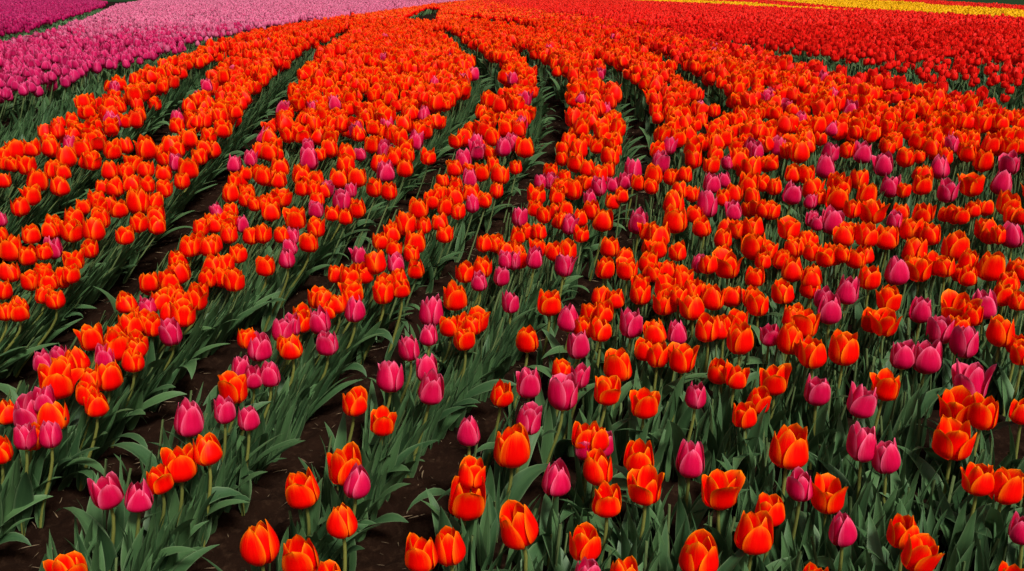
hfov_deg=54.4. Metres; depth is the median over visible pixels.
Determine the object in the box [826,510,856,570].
tulip
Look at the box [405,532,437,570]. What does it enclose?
tulip
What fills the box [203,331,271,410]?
tulip
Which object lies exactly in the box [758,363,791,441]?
tulip
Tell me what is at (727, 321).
tulip
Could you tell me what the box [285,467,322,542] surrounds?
tulip
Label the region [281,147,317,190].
tulip
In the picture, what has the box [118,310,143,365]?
tulip
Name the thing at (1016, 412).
tulip
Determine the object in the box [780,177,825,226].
tulip
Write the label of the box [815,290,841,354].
tulip
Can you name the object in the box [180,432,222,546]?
tulip
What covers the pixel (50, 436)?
tulip
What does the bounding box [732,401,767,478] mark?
tulip
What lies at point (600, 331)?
tulip
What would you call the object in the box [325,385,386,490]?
tulip
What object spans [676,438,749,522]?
tulip
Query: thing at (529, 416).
tulip
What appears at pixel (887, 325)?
tulip
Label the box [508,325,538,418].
tulip
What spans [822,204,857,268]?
tulip
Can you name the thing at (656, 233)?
tulip
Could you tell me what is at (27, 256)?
tulip
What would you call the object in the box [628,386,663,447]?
tulip
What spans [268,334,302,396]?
tulip
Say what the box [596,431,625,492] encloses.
tulip
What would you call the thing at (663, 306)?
tulip
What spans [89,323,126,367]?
tulip
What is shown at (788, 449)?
tulip
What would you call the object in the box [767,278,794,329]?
tulip
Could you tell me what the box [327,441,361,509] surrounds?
tulip
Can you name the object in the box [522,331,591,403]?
tulip
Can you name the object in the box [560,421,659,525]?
tulip
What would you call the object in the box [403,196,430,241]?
tulip
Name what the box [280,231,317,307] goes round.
tulip
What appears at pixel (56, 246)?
tulip
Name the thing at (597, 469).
tulip
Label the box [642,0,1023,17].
yellow tulip field
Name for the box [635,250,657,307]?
tulip
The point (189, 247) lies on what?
tulip
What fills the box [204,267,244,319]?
tulip
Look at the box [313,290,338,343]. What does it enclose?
tulip
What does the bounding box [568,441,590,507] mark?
tulip
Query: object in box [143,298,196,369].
tulip
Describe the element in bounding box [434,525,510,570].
tulip
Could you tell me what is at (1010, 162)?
tulip
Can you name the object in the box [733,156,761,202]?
tulip
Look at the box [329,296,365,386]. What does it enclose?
tulip
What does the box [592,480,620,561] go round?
tulip
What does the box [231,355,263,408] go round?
tulip
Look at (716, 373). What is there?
tulip
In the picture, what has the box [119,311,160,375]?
tulip
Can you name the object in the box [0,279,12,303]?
tulip
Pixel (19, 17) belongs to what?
magenta tulip field
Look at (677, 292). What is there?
tulip
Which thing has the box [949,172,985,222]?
tulip
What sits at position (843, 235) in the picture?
tulip
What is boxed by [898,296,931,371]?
tulip
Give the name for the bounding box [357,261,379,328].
tulip
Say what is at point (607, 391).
tulip
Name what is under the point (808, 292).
tulip
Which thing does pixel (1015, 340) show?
tulip
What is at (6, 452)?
tulip
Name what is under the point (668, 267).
tulip
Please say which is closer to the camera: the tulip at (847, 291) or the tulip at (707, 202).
the tulip at (847, 291)
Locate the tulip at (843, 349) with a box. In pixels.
[828,328,858,405]
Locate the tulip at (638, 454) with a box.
[624,438,653,520]
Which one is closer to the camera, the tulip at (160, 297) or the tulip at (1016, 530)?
the tulip at (1016, 530)
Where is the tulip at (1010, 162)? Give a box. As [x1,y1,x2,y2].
[998,150,1019,174]
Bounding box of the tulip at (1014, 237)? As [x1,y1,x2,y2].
[1001,220,1023,264]
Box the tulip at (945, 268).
[924,255,955,315]
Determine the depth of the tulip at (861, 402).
2.44 m
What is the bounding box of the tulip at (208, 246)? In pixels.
[185,234,220,292]
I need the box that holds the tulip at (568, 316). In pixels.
[548,303,579,385]
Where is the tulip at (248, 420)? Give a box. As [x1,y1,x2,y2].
[237,405,259,516]
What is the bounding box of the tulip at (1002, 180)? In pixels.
[990,169,1011,224]
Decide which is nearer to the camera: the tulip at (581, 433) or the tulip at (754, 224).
the tulip at (581, 433)
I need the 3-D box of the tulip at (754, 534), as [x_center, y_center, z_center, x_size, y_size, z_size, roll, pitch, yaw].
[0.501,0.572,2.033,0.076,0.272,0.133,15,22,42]
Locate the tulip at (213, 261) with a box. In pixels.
[202,253,222,271]
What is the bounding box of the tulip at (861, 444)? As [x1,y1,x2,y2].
[846,420,879,521]
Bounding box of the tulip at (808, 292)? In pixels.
[799,281,844,336]
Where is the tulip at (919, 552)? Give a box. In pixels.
[901,533,943,570]
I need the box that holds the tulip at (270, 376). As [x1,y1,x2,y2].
[250,361,280,434]
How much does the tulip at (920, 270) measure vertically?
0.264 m
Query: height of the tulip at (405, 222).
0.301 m
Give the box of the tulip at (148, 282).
[94,271,159,316]
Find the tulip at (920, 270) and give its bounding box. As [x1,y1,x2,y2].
[905,255,933,330]
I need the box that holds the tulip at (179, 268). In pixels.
[105,260,188,312]
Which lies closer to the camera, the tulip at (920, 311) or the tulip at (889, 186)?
the tulip at (920, 311)
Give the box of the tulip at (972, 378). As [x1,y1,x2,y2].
[898,359,1015,471]
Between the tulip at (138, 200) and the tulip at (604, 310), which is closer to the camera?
the tulip at (604, 310)
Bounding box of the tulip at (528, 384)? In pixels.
[472,366,557,455]
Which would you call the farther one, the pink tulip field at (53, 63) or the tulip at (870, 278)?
the pink tulip field at (53, 63)
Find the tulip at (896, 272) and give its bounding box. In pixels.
[884,255,939,318]
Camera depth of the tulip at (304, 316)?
2.91 m
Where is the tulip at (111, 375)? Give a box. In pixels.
[94,360,122,403]
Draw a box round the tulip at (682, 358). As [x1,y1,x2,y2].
[630,342,699,421]
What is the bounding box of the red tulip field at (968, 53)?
[491,0,1023,127]
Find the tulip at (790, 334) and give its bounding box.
[746,322,803,399]
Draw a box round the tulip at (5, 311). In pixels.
[0,301,14,342]
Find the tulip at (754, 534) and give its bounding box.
[731,510,787,570]
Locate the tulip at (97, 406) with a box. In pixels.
[76,389,109,490]
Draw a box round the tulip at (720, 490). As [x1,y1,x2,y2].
[702,468,745,565]
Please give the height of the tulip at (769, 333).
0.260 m
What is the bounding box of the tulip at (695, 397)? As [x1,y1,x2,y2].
[668,381,705,475]
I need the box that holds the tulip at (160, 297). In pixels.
[148,287,170,337]
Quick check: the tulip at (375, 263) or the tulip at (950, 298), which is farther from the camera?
the tulip at (375, 263)
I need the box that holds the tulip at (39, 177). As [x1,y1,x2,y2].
[0,168,48,220]
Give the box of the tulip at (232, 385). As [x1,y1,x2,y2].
[213,370,270,445]
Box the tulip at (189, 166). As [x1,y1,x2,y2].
[163,156,198,202]
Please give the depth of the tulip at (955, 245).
3.42 m
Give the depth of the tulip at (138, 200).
3.88 m
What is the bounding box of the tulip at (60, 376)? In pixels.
[38,358,84,432]
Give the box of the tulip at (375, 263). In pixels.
[337,248,386,325]
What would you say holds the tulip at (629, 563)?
on the soil ground
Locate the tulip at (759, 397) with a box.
[744,386,771,456]
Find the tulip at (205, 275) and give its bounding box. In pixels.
[198,267,215,311]
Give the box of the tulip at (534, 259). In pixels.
[516,245,547,323]
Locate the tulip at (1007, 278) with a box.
[996,271,1015,322]
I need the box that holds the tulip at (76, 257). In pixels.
[62,247,94,308]
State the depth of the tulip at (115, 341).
2.70 m
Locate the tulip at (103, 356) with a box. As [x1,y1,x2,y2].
[71,343,145,421]
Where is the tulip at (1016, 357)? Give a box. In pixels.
[994,340,1023,420]
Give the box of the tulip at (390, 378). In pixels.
[365,360,403,439]
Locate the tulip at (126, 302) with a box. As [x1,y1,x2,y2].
[112,291,137,326]
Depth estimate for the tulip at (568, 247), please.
3.42 m
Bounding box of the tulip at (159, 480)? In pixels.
[142,463,173,544]
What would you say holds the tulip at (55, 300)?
on the soil ground
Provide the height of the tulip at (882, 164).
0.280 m
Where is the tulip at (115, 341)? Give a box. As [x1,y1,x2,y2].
[100,328,127,394]
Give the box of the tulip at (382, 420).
[362,405,396,461]
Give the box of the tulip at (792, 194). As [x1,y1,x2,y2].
[774,181,801,232]
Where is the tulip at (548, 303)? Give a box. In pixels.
[537,289,561,378]
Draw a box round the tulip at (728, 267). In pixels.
[712,247,770,293]
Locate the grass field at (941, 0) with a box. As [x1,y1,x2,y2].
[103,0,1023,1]
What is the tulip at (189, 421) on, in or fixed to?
on the soil ground
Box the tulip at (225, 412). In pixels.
[166,394,244,477]
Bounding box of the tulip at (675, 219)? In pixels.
[662,203,686,260]
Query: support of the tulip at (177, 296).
on the soil ground
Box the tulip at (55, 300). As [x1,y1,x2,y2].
[13,289,65,376]
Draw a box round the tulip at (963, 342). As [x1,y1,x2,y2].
[943,325,978,388]
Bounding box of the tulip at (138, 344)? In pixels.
[114,336,147,397]
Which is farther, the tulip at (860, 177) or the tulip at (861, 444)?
the tulip at (860, 177)
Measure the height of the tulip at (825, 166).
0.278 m
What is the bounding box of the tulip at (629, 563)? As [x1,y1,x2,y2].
[610,555,642,570]
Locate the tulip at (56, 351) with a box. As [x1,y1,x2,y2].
[0,344,66,396]
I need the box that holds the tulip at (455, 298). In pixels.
[420,279,467,343]
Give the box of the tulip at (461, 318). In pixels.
[440,311,476,365]
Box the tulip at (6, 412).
[0,399,13,436]
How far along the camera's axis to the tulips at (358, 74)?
4.74 m
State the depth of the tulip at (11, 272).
3.21 m
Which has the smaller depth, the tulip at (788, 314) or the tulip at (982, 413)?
the tulip at (982, 413)
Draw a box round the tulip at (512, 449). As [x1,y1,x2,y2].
[437,422,550,509]
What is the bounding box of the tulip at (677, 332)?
[665,319,686,380]
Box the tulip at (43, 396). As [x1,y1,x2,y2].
[9,384,55,467]
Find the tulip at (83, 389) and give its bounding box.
[72,380,99,465]
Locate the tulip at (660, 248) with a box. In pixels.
[644,237,666,260]
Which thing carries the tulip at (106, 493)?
on the soil ground
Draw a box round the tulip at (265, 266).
[248,254,274,300]
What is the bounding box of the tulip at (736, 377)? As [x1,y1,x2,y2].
[722,362,749,456]
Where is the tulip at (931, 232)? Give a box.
[903,221,940,283]
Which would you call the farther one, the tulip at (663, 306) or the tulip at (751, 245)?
the tulip at (751, 245)
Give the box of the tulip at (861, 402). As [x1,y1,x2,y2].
[832,381,877,467]
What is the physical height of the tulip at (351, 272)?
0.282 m
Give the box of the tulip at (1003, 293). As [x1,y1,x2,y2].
[990,282,1018,353]
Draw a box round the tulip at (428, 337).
[404,323,472,403]
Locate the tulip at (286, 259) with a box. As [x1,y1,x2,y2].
[261,247,294,331]
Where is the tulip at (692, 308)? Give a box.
[666,294,704,373]
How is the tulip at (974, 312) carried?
on the soil ground
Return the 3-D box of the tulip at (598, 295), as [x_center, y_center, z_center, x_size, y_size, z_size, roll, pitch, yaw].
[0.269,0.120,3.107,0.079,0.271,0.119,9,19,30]
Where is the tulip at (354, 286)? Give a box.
[299,278,363,336]
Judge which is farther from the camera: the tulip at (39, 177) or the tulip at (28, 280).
the tulip at (39, 177)
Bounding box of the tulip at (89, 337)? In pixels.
[58,322,103,367]
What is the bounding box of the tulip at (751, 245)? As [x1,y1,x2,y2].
[716,232,765,286]
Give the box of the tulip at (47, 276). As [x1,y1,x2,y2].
[13,268,59,327]
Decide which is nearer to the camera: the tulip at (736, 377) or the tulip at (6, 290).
the tulip at (736, 377)
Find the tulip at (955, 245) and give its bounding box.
[936,230,969,283]
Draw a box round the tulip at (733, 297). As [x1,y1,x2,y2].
[720,286,758,350]
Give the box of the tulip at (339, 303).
[317,292,346,335]
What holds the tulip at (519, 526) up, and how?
on the soil ground
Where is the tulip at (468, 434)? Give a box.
[407,415,480,510]
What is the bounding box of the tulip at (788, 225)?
[773,215,800,278]
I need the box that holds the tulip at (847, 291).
[820,274,859,334]
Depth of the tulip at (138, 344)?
2.69 m
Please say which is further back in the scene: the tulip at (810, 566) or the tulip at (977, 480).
the tulip at (977, 480)
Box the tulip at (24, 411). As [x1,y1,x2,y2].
[0,391,36,463]
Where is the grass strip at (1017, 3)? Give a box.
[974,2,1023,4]
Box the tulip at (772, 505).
[719,492,784,570]
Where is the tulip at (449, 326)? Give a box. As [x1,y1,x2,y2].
[423,315,458,373]
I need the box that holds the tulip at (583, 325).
[542,316,603,367]
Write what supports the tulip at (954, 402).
on the soil ground
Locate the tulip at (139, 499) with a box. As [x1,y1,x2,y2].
[121,478,197,570]
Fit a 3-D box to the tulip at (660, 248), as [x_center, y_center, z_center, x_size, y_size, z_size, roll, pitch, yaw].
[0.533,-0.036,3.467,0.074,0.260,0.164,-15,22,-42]
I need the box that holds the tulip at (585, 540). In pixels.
[569,522,600,567]
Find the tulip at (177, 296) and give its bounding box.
[157,290,189,353]
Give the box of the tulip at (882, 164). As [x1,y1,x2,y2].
[871,150,901,198]
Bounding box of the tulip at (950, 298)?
[941,289,982,349]
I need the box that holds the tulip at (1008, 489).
[925,464,1023,548]
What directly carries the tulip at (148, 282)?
on the soil ground
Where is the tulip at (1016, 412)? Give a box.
[1008,398,1023,468]
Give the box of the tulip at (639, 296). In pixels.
[630,283,650,312]
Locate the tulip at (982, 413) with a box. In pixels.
[958,392,998,483]
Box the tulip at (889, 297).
[868,287,901,367]
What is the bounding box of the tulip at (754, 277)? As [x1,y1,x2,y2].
[745,266,782,330]
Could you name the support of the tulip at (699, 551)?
on the soil ground
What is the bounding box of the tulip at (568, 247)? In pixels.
[553,238,576,290]
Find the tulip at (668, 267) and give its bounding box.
[629,260,675,292]
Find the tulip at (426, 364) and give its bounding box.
[405,353,437,424]
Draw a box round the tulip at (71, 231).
[51,218,83,265]
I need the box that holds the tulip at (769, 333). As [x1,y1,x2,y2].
[741,323,779,385]
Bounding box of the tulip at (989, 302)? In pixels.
[972,289,996,346]
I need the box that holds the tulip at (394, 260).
[370,251,403,308]
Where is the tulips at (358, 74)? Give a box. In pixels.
[0,0,1023,418]
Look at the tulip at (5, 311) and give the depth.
2.93 m
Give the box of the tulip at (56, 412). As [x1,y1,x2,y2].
[28,401,69,458]
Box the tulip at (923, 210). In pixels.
[903,202,932,244]
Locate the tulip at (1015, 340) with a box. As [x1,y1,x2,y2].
[973,334,1023,416]
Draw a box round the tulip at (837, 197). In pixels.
[819,186,856,223]
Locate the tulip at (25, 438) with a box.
[13,422,37,535]
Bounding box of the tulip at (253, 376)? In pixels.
[218,365,261,440]
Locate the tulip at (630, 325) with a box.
[599,306,642,386]
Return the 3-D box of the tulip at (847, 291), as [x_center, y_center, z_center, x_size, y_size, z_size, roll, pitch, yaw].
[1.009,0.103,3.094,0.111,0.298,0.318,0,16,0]
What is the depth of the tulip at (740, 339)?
2.72 m
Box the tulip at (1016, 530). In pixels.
[1008,511,1023,568]
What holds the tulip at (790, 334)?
on the soil ground
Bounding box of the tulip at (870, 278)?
[855,265,880,338]
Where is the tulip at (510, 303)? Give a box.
[491,290,536,353]
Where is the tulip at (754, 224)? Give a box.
[733,215,763,265]
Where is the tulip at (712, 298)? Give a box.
[701,283,723,316]
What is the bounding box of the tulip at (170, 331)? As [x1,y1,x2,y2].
[143,317,182,373]
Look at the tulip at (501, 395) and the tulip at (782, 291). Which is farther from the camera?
the tulip at (782, 291)
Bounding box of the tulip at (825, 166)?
[815,152,834,206]
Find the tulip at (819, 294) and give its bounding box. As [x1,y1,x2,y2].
[813,285,841,337]
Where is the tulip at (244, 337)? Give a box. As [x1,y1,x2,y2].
[228,327,256,370]
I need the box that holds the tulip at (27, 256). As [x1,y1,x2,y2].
[0,244,37,302]
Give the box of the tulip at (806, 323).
[789,308,820,376]
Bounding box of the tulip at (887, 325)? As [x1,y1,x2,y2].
[859,307,902,374]
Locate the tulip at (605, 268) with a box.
[595,256,614,286]
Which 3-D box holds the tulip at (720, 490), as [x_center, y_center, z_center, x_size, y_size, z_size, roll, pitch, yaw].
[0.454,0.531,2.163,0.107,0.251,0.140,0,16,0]
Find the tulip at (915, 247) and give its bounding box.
[901,237,927,292]
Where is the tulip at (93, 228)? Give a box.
[82,217,124,272]
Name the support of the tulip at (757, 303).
on the soil ground
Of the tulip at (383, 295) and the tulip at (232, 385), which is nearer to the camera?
the tulip at (232, 385)
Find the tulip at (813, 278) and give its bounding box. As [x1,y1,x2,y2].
[801,265,848,322]
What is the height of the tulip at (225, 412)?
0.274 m
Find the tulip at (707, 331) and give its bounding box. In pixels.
[669,312,765,386]
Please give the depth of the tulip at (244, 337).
2.75 m
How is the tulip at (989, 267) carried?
on the soil ground
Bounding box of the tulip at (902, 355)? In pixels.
[880,339,915,434]
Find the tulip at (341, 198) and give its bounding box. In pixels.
[329,188,350,241]
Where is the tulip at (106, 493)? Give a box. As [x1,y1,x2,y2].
[56,471,157,570]
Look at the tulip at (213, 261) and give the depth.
3.23 m
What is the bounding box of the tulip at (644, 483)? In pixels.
[567,463,664,562]
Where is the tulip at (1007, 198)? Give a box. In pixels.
[991,189,1020,248]
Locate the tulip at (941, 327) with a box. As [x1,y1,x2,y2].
[886,314,954,382]
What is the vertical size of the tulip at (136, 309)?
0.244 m
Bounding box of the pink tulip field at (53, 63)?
[0,0,460,127]
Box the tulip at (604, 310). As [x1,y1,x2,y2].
[542,299,613,362]
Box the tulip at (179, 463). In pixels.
[160,442,240,530]
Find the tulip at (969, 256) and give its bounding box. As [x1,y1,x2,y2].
[958,247,984,293]
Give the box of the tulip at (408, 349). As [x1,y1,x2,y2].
[358,334,419,411]
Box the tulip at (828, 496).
[795,472,849,570]
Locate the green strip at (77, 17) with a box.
[0,8,106,40]
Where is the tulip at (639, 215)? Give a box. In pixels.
[628,206,674,257]
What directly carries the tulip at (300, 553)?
on the soil ground
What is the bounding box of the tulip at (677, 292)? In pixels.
[665,286,690,330]
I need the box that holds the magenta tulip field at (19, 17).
[0,0,107,39]
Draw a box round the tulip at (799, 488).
[733,466,834,570]
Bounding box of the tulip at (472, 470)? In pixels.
[417,455,489,549]
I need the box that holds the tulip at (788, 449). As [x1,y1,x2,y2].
[769,423,808,541]
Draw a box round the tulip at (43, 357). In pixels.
[33,348,52,371]
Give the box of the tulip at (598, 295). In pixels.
[591,286,607,304]
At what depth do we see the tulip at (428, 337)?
2.79 m
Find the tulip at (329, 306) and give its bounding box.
[301,300,351,344]
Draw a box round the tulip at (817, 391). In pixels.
[804,373,840,469]
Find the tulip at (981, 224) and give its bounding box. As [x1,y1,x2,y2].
[974,217,996,257]
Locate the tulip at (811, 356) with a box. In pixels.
[798,334,847,416]
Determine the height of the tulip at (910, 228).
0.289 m
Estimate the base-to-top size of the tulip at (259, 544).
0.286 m
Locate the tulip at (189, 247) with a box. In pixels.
[179,235,199,277]
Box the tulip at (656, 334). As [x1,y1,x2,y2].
[643,320,706,384]
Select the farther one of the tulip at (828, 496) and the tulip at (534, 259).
the tulip at (534, 259)
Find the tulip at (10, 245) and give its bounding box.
[0,233,21,263]
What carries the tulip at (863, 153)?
on the soil ground
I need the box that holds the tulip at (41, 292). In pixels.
[7,284,53,353]
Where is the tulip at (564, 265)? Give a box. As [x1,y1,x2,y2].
[550,252,577,344]
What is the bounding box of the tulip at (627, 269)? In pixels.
[589,256,637,324]
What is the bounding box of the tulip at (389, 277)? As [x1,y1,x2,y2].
[367,272,392,327]
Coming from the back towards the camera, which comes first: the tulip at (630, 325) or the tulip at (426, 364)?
the tulip at (630, 325)
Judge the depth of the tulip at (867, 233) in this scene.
3.54 m
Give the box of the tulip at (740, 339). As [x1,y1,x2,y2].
[727,321,759,402]
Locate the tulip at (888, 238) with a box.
[875,224,898,289]
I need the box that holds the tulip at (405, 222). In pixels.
[364,210,415,273]
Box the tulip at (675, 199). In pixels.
[662,189,689,259]
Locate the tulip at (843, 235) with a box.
[829,225,853,283]
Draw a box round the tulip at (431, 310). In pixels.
[410,293,454,358]
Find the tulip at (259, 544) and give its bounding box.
[201,519,279,570]
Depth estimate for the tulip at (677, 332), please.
2.83 m
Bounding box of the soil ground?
[0,2,1023,570]
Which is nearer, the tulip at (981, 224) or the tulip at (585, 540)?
the tulip at (585, 540)
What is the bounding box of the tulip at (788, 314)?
[748,307,800,365]
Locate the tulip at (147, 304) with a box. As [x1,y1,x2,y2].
[138,295,156,311]
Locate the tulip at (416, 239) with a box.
[404,229,425,252]
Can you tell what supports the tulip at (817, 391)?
on the soil ground
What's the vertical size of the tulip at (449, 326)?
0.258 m
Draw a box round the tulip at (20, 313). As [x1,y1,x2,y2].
[0,302,29,358]
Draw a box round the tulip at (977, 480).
[913,461,1019,547]
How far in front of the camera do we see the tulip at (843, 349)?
2.71 m
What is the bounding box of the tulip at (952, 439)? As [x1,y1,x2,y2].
[897,414,976,524]
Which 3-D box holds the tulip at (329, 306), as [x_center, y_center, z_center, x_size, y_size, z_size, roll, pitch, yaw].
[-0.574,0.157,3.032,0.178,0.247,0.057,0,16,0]
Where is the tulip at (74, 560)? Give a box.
[43,550,87,570]
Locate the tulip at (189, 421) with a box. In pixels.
[105,397,217,485]
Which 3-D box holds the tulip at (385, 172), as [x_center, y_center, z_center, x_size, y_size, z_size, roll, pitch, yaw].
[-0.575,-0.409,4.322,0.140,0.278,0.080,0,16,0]
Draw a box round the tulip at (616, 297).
[606,288,624,346]
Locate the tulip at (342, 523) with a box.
[326,502,357,570]
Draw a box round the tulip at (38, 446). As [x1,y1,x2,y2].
[20,422,41,477]
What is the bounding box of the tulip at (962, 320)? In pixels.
[938,313,970,397]
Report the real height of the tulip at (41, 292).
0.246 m
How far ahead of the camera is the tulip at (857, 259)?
3.32 m
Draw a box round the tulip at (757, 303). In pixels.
[746,289,768,356]
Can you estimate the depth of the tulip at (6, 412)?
2.44 m
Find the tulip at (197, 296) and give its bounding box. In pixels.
[183,285,213,335]
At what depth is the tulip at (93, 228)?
3.53 m
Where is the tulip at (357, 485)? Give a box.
[340,463,370,570]
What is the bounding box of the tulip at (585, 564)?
[575,556,600,570]
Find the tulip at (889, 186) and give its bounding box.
[880,173,900,226]
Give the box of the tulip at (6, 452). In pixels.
[0,435,13,484]
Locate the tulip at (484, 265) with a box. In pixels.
[450,255,491,314]
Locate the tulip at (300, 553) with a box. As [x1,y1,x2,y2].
[282,534,318,570]
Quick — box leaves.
[0,57,1023,570]
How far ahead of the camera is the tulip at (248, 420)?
2.39 m
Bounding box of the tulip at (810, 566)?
[803,562,828,570]
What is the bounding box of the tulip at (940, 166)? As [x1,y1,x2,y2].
[931,154,949,206]
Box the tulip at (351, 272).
[331,262,359,330]
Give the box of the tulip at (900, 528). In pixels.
[855,513,918,570]
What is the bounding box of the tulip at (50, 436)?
[31,420,62,527]
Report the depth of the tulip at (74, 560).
1.89 m
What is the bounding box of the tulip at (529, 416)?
[504,401,542,486]
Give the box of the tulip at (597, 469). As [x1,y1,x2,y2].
[559,448,612,540]
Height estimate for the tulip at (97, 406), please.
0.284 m
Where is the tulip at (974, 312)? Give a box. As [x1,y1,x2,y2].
[924,302,983,361]
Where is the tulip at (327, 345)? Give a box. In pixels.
[306,330,338,385]
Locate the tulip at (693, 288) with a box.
[679,277,701,342]
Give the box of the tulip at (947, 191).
[934,177,960,224]
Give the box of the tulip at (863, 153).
[834,140,871,170]
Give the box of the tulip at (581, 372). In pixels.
[554,362,589,458]
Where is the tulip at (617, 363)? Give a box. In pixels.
[604,347,633,427]
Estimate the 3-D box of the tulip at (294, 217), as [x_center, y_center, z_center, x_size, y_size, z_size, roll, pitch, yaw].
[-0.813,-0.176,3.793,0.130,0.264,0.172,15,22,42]
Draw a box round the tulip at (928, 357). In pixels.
[908,338,949,417]
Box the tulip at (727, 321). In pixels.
[709,313,734,361]
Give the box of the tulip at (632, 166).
[624,157,641,226]
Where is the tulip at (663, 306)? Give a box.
[652,288,674,340]
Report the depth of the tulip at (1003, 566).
1.87 m
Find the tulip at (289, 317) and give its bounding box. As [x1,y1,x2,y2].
[277,312,300,380]
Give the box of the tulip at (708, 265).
[698,254,717,285]
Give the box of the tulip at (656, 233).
[646,222,669,262]
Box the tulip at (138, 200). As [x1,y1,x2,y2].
[104,185,149,252]
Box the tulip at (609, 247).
[600,236,618,286]
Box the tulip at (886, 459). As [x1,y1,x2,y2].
[845,437,902,509]
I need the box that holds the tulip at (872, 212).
[857,199,889,255]
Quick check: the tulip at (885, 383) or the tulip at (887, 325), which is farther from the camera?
the tulip at (887, 325)
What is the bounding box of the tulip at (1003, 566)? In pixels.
[998,560,1023,570]
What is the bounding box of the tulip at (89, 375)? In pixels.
[69,367,101,432]
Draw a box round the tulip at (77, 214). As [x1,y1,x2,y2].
[45,206,84,261]
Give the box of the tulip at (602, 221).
[588,208,612,280]
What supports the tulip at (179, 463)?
on the soil ground
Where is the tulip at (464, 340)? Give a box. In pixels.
[452,326,474,387]
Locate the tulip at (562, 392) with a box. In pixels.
[513,373,578,475]
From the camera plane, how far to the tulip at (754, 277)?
3.14 m
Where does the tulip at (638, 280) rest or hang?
on the soil ground
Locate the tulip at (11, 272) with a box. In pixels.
[0,262,20,302]
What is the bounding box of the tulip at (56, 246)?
[26,237,63,270]
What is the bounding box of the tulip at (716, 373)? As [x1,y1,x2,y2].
[697,357,727,417]
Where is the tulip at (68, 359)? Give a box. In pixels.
[51,352,75,407]
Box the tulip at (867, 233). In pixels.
[849,220,877,276]
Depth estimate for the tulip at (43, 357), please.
2.61 m
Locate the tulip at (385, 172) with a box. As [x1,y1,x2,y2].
[370,159,394,199]
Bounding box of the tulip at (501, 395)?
[482,379,513,471]
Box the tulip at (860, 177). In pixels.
[850,168,868,221]
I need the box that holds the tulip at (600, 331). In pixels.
[586,315,611,401]
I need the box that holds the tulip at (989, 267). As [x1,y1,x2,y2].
[970,250,1005,324]
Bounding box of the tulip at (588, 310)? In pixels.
[575,302,596,362]
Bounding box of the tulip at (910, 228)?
[899,217,923,239]
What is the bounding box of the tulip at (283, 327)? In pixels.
[246,318,293,400]
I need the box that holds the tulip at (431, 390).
[404,368,443,477]
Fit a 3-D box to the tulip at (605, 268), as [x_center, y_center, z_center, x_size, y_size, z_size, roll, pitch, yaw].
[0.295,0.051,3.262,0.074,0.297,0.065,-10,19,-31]
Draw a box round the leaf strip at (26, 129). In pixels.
[0,44,204,190]
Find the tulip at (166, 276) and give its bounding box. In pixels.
[146,268,179,336]
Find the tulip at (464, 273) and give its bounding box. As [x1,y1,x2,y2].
[442,260,473,317]
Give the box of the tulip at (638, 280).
[618,273,661,322]
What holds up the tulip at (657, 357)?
on the soil ground
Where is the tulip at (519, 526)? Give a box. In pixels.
[499,499,543,570]
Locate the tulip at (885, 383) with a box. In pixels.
[857,368,900,435]
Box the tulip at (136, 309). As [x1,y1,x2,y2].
[91,306,145,326]
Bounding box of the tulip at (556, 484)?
[540,458,620,567]
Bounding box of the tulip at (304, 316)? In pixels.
[271,309,309,364]
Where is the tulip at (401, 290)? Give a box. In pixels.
[385,278,410,361]
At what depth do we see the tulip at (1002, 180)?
4.04 m
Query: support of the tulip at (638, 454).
on the soil ground
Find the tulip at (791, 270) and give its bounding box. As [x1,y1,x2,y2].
[781,256,802,308]
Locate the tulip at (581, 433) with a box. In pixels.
[571,421,627,513]
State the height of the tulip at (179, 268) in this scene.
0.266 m
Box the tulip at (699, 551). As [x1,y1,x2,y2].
[679,529,744,570]
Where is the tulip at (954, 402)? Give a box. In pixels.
[913,385,971,483]
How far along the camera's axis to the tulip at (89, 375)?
2.57 m
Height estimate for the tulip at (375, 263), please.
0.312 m
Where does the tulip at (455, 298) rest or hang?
on the soil ground
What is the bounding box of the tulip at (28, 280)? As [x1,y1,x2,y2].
[2,269,38,326]
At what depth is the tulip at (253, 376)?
2.57 m
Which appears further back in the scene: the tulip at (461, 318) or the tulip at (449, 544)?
the tulip at (461, 318)
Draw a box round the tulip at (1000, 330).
[979,314,1014,398]
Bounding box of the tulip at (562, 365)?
[546,358,594,428]
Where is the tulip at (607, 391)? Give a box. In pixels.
[579,375,633,431]
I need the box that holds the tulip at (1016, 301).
[979,290,1023,351]
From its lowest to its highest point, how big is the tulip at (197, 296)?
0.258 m
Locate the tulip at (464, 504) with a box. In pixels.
[426,475,485,570]
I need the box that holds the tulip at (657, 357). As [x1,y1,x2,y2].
[641,342,706,400]
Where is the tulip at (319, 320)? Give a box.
[302,304,344,368]
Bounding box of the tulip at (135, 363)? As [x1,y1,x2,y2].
[110,347,144,447]
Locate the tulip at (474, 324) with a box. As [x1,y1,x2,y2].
[405,314,481,382]
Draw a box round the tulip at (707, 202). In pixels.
[685,190,717,253]
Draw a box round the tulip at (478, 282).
[434,270,486,314]
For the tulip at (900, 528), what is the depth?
2.03 m
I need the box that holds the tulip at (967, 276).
[957,264,976,300]
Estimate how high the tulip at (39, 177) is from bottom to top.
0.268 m
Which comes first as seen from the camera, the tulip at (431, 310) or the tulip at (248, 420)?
the tulip at (248, 420)
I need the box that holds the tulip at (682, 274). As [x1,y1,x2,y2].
[630,264,693,322]
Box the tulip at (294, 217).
[277,206,306,250]
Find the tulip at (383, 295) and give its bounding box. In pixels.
[356,278,393,365]
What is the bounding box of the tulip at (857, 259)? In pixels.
[845,245,865,314]

